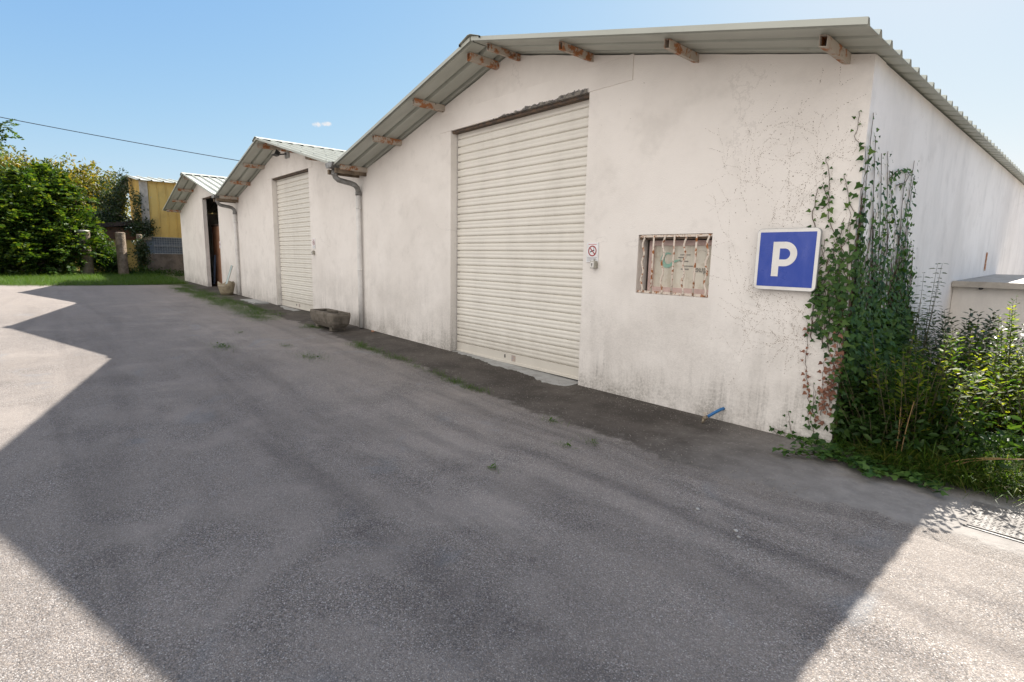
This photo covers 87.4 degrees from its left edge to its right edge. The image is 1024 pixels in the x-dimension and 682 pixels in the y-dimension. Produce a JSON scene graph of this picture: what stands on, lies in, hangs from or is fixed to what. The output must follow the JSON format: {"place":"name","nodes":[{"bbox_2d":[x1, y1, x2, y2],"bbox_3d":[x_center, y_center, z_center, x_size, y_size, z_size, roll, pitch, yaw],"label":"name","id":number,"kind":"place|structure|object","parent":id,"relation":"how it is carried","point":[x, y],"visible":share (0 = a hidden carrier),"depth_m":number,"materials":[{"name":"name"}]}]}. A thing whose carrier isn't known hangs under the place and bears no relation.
{"place":"outdoors","nodes":[
{"label":"outdoors","id":0,"kind":"place"},
{"bbox_2d":[0,268,190,285],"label":"verge ground","id":1,"kind":"structure","parent":0,"point":[178,277],"depth_m":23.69,"materials":[{"name":"green plant"}]},
{"bbox_2d":[0,140,75,210],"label":"tall tree","id":2,"kind":"object","parent":1,"relation":"on","point":[16,163],"visible":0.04,"depth_m":36.52,"materials":[{"name":"green plant"}]},
{"bbox_2d":[0,157,114,275],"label":"acacia bush","id":3,"kind":"object","parent":1,"relation":"on","point":[39,225],"visible":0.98,"depth_m":24.35,"materials":[{"name":"green plant"}]},
{"bbox_2d":[35,152,130,220],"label":"yellowing tree","id":4,"kind":"object","parent":1,"relation":"on","point":[90,185],"visible":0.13,"depth_m":42.59,"materials":[{"name":"green plant"}]},
{"bbox_2d":[76,230,93,274],"bbox_3d":[-20.443,-4.166,25.658,0.541,2.257,0.593,-7,12,-41],"label":"fence post","id":5,"kind":"object","parent":1,"relation":"on","point":[88,267],"visible":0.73,"depth_m":25.54,"materials":[{"name":"grey wood"}]},
{"bbox_2d":[77,220,140,271],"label":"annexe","id":6,"kind":"structure","parent":1,"relation":"on","point":[112,231],"depth_m":29.24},
{"bbox_2d":[89,229,132,273],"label":"bush","id":7,"kind":"object","parent":1,"relation":"on","point":[110,252],"visible":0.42,"depth_m":26.88,"materials":[{"name":"green plant"}]},
{"bbox_2d":[115,232,128,274],"bbox_3d":[-19.476,-4.303,26.747,0.463,2.229,0.498,-7,12,-41],"label":"fence post","id":8,"kind":"object","parent":1,"relation":"on","point":[121,253],"visible":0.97,"depth_m":26.61,"materials":[{"name":"grey wood"}]},
{"bbox_2d":[136,234,144,269],"bbox_3d":[-19.648,-4.541,28.344,0.276,2.183,0.306,-7,12,-41],"label":"fence post","id":9,"kind":"object","parent":1,"relation":"on","point":[137,236],"visible":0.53,"depth_m":28.14,"materials":[{"name":"grey wood"}]},
{"bbox_2d":[128,263,184,276],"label":"bush","id":10,"kind":"object","parent":1,"relation":"on","point":[141,270],"visible":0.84,"depth_m":27.70,"materials":[{"name":"green plant"}]},
{"bbox_2d":[0,280,1023,681],"bbox_3d":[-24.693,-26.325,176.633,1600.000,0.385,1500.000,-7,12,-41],"label":"yard ground","id":11,"kind":"structure","parent":0,"point":[182,498],"depth_m":3.02,"materials":[{"name":"grey asphalt"}]},
{"bbox_2d":[0,118,24,164],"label":"acacia tree","id":12,"kind":"object","parent":11,"relation":"on","point":[3,137],"visible":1,"depth_m":15.51,"materials":[{"name":"green plant"}]},
{"bbox_2d":[121,175,212,272],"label":"yellow shed","id":13,"kind":"structure","parent":11,"relation":"on","point":[166,249],"depth_m":30.09,"materials":[{"name":"metal"}]},
{"bbox_2d":[88,166,153,236],"bbox_3d":[-22.101,-7.120,29.750,3.078,5.469,4.355,-7,12,-41],"label":"ivy clump","id":14,"kind":"object","parent":13,"relation":"attached to","point":[107,215],"visible":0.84,"depth_m":29.40,"materials":[{"name":"green plant"}]},
{"bbox_2d":[126,188,160,267],"bbox_3d":[-19.810,-5.968,28.559,1.394,4.720,2.639,-2,9,-21],"label":"ivy clump","id":15,"kind":"object","parent":13,"relation":"attached to","point":[142,256],"visible":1,"depth_m":28.80,"materials":[{"name":"green plant"}]},
{"bbox_2d":[163,172,241,295],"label":"white warehouse","id":16,"kind":"structure","parent":11,"relation":"on","point":[194,201],"depth_m":21.18,"materials":[{"name":"paint"}]},
{"bbox_2d":[169,287,280,321],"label":"seam grass","id":17,"kind":"structure","parent":11,"relation":"on","point":[224,303],"depth_m":14.87,"materials":[{"name":"green plant"}]},
{"bbox_2d":[210,340,242,351],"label":"weed tuft","id":18,"kind":"object","parent":11,"relation":"on","point":[222,345],"visible":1,"depth_m":8.79,"materials":[{"name":"green plant"}]},
{"bbox_2d":[215,136,366,327],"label":"white warehouse","id":19,"kind":"structure","parent":11,"relation":"on","point":[295,203],"depth_m":13.78,"materials":[{"name":"paint"}]},
{"bbox_2d":[0,117,238,160],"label":"overhead cable","id":20,"kind":"object","parent":19,"relation":"attached to","point":[118,139],"visible":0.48,"depth_m":30.69,"materials":[{"name":"black rubber"}]},
{"bbox_2d":[271,149,289,158],"bbox_3d":[-5.897,-4.811,13.622,0.335,0.280,0.378,-7,12,-41],"label":"floodlight","id":21,"kind":"object","parent":19,"relation":"attached to","point":[276,152],"visible":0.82,"depth_m":13.59,"materials":[{"name":"metal"}]},
{"bbox_2d":[276,172,312,310],"bbox_3d":[-5.667,-2.586,14.152,0.083,3.584,2.646,-7,12,-41],"label":"roller door","id":22,"kind":"structure","parent":19,"relation":"in","point":[293,191],"depth_m":14.18,"materials":[{"name":"white metal"}]},
{"bbox_2d":[312,238,315,248],"bbox_3d":[-4.781,-2.353,12.921,0.014,0.240,0.160,-7,12,-41],"label":"notice","id":23,"kind":"object","parent":19,"relation":"attached to","point":[313,243],"visible":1,"depth_m":12.91,"materials":[{"name":"paper"}]},
{"bbox_2d":[286,350,331,362],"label":"weed tuft","id":24,"kind":"object","parent":11,"relation":"on","point":[310,356],"visible":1,"depth_m":8.16,"materials":[{"name":"green plant"}]},
{"bbox_2d":[333,16,1023,443],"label":"white warehouse","id":25,"kind":"structure","parent":11,"relation":"on","point":[507,178],"depth_m":6.10,"materials":[{"name":"paint"}]},
{"bbox_2d":[456,100,588,379],"bbox_3d":[0.062,-1.435,7.788,0.083,3.701,2.846,-7,12,-41],"label":"roller door","id":26,"kind":"structure","parent":25,"relation":"in","point":[521,187],"depth_m":7.62,"materials":[{"name":"white metal"}]},
{"bbox_2d":[586,242,598,261],"bbox_3d":[0.982,-1.082,6.533,0.014,0.235,0.180,-7,12,-41],"label":"notice","id":27,"kind":"object","parent":25,"relation":"attached to","point":[592,251],"visible":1,"depth_m":6.53,"materials":[{"name":"paper"}]},
{"bbox_2d":[590,259,597,267],"bbox_3d":[0.993,-0.940,6.500,0.070,0.115,0.076,-7,12,-41],"label":"key switch","id":28,"kind":"object","parent":25,"relation":"attached to","point":[594,264],"visible":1,"depth_m":6.48,"materials":[{"name":"metal"}]},
{"bbox_2d":[637,233,712,296],"bbox_3d":[1.806,-0.828,5.830,0.273,0.648,0.883,-7,12,-41],"label":"window","id":29,"kind":"structure","parent":25,"relation":"in","point":[677,264],"depth_m":5.82,"materials":[{"name":"pink paint"}]},
{"bbox_2d":[701,407,724,422],"bbox_3d":[2.039,0.747,5.411,0.290,0.145,0.048,-2,9,-21],"label":"water tap","id":30,"kind":"object","parent":25,"relation":"attached to","point":[705,417],"visible":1,"depth_m":5.38,"materials":[{"name":"metal"}]},
{"bbox_2d":[705,67,865,387],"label":"ivy scars","id":31,"kind":"object","parent":25,"relation":"attached to","point":[787,224],"visible":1,"depth_m":4.86,"materials":[{"name":"brown plant"}]},
{"bbox_2d":[753,227,822,291],"bbox_3d":[2.483,-0.735,4.836,0.066,0.553,0.543,-7,12,-41],"label":"parking sign","id":32,"kind":"object","parent":25,"relation":"attached to","point":[787,259],"visible":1,"depth_m":4.80,"materials":[{"name":"blue metal"}]},
{"bbox_2d":[769,383,832,447],"bbox_3d":[2.635,0.682,4.825,0.099,0.644,0.634,-7,12,-41],"label":"young ivy","id":33,"kind":"object","parent":25,"relation":"attached to","point":[818,441],"visible":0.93,"depth_m":4.80,"materials":[{"name":"green plant"}]},
{"bbox_2d":[801,326,844,424],"bbox_3d":[2.712,0.296,4.715,0.052,0.899,0.366,-7,12,-41],"label":"withered ivy","id":34,"kind":"object","parent":25,"relation":"attached to","point":[825,394],"visible":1,"depth_m":4.69,"materials":[{"name":"brown plant"}]},
{"bbox_2d":[803,110,932,452],"bbox_3d":[3.734,-0.468,5.075,2.346,2.953,0.740,-4,10,-31],"label":"corner ivy","id":35,"kind":"object","parent":25,"relation":"attached to","point":[890,321],"visible":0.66,"depth_m":4.68,"materials":[{"name":"green plant"}]},
{"bbox_2d":[945,252,1023,370],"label":"lean to","id":36,"kind":"object","parent":11,"relation":"on","point":[984,294],"visible":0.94,"depth_m":7.12,"materials":[{"name":"paint"}]},
{"bbox_2d":[0,0,1023,237],"label":"sky","id":37,"kind":"structure","parent":0,"point":[207,77],"materials":[{"name":"blue"}]},
{"bbox_2d":[175,281,1023,566],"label":"apron pavement","id":38,"kind":"structure","parent":0,"point":[837,488],"depth_m":4.63,"materials":[{"name":"concrete"}]},
{"bbox_2d":[213,255,215,285],"bbox_3d":[-12.057,-2.858,21.719,0.092,1.261,0.222,4,9,20],"label":"steel pole","id":39,"kind":"object","parent":38,"relation":"on","point":[214,280],"visible":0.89,"depth_m":21.71,"materials":[{"name":"black metal"}]},
{"bbox_2d":[211,224,221,285],"bbox_3d":[-11.731,-3.422,21.442,0.090,2.440,1.480,-7,12,-41],"label":"stored panel","id":40,"kind":"object","parent":38,"relation":"on","point":[216,238],"visible":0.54,"depth_m":21.51,"materials":[{"name":"brown wood"}]},
{"bbox_2d":[217,281,234,294],"bbox_3d":[-9.550,-1.779,17.924,0.520,0.460,0.520,-7,12,-41],"label":"broken bucket","id":41,"kind":"object","parent":38,"relation":"on","point":[227,288],"visible":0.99,"depth_m":17.77,"materials":[{"name":"plastic"}]},
{"bbox_2d":[225,265,232,283],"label":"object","id":42,"kind":"object","parent":41,"relation":"on","point":[229,273],"visible":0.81,"depth_m":17.90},
{"bbox_2d":[240,299,268,303],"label":"paving slab","id":43,"kind":"structure","parent":38,"relation":"on","point":[254,301],"depth_m":15.70,"materials":[{"name":"concrete"}]},
{"bbox_2d":[281,306,298,310],"bbox_3d":[-6.130,-0.889,14.537,0.293,0.027,1.400,-7,12,-41],"label":"threshold","id":44,"kind":"object","parent":38,"relation":"on","point":[288,308],"visible":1,"depth_m":14.48,"materials":[{"name":"concrete"}]},
{"bbox_2d":[310,308,350,330],"bbox_3d":[-3.768,-0.436,11.084,0.420,0.373,1.200,-7,12,-41],"label":"concrete trough","id":45,"kind":"object","parent":38,"relation":"on","point":[334,320],"visible":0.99,"depth_m":10.77,"materials":[{"name":"concrete"}]},
{"bbox_2d":[170,284,490,394],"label":"seam grass","id":46,"kind":"structure","parent":38,"relation":"on","point":[361,344],"depth_m":9.40,"materials":[{"name":"green plant"}]},
{"bbox_2d":[452,350,577,385],"bbox_3d":[-0.172,0.373,7.895,0.535,0.044,2.780,-7,12,-41],"label":"threshold","id":47,"kind":"object","parent":38,"relation":"on","point":[550,378],"visible":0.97,"depth_m":7.50,"materials":[{"name":"concrete"}]},
{"bbox_2d":[366,340,844,501],"bbox_3d":[-0.181,0.536,6.765,1.727,0.064,7.494,-7,12,-41],"label":"loose grit","id":48,"kind":"object","parent":38,"relation":"on","point":[653,435],"visible":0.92,"depth_m":4.95,"materials":[{"name":"gravel"}]},
{"bbox_2d":[772,441,953,495],"bbox_3d":[2.749,0.962,4.234,0.583,0.116,1.203,-7,12,-41],"label":"creeping ivy","id":49,"kind":"object","parent":38,"relation":"on","point":[833,452],"visible":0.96,"depth_m":4.16,"materials":[{"name":"green plant"}]},
{"bbox_2d":[802,428,1023,505],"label":"grass","id":50,"kind":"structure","parent":38,"relation":"on","point":[962,475],"depth_m":3.94,"materials":[{"name":"green plant"}]},
{"bbox_2d":[963,501,1023,542],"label":"metal cover","id":51,"kind":"object","parent":38,"relation":"on","point":[998,521],"visible":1,"depth_m":3.40,"materials":[{"name":"grey metal"}]},
{"bbox_2d":[965,433,1023,492],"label":"grass","id":52,"kind":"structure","parent":38,"relation":"on","point":[1008,462],"depth_m":3.94,"materials":[{"name":"green plant"}]},
{"bbox_2d":[844,408,1021,464],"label":"planting soil","id":53,"kind":"structure","parent":0,"point":[975,432],"depth_m":5.14,"materials":[{"name":"brown soil"}]},
{"bbox_2d":[825,343,984,452],"bbox_3d":[3.306,0.466,4.623,1.300,0.904,1.124,-7,12,-41],"label":"shrub","id":54,"kind":"object","parent":53,"relation":"on","point":[851,407],"visible":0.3,"depth_m":4.49,"materials":[{"name":"green plant"}]},
{"bbox_2d":[815,360,1023,479],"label":"undergrowth","id":55,"kind":"object","parent":53,"relation":"on","point":[973,442],"visible":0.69,"depth_m":4.14,"materials":[{"name":"green plant"}]},
{"bbox_2d":[899,263,946,387],"bbox_3d":[4.357,-0.038,5.761,1.166,1.590,0.348,-7,12,-41],"label":"shrub","id":56,"kind":"object","parent":53,"relation":"on","point":[920,328],"visible":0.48,"depth_m":5.74,"materials":[{"name":"green plant"}]},
{"bbox_2d":[852,327,1023,454],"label":"shrub","id":57,"kind":"object","parent":53,"relation":"on","point":[940,384],"visible":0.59,"depth_m":4.22,"materials":[{"name":"green plant"}]},
{"bbox_2d":[894,402,1023,477],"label":"dry stalks","id":58,"kind":"object","parent":53,"relation":"on","point":[947,463],"visible":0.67,"depth_m":4.14,"materials":[{"name":"brown plant"}]},
{"bbox_2d":[912,308,1023,408],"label":"shrub","id":59,"kind":"object","parent":53,"relation":"on","point":[982,336],"visible":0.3,"depth_m":6.01,"materials":[{"name":"green plant"}]},
{"bbox_2d":[954,298,1023,436],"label":"shrub","id":60,"kind":"object","parent":53,"relation":"on","point":[994,368],"visible":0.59,"depth_m":5.00,"materials":[{"name":"green plant"}]},
{"bbox_2d":[983,295,1023,404],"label":"shrub","id":61,"kind":"object","parent":53,"relation":"on","point":[1001,344],"visible":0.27,"depth_m":5.34,"materials":[{"name":"green plant"}]},
{"bbox_2d":[983,339,1023,386],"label":"shrub","id":62,"kind":"object","parent":53,"relation":"on","point":[1012,357],"visible":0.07,"depth_m":5.96,"materials":[{"name":"green plant"}]},
{"bbox_2d":[991,379,1023,456],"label":"shrub","id":63,"kind":"object","parent":53,"relation":"on","point":[1020,406],"visible":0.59,"depth_m":4.48,"materials":[{"name":"green plant"}]}
]}

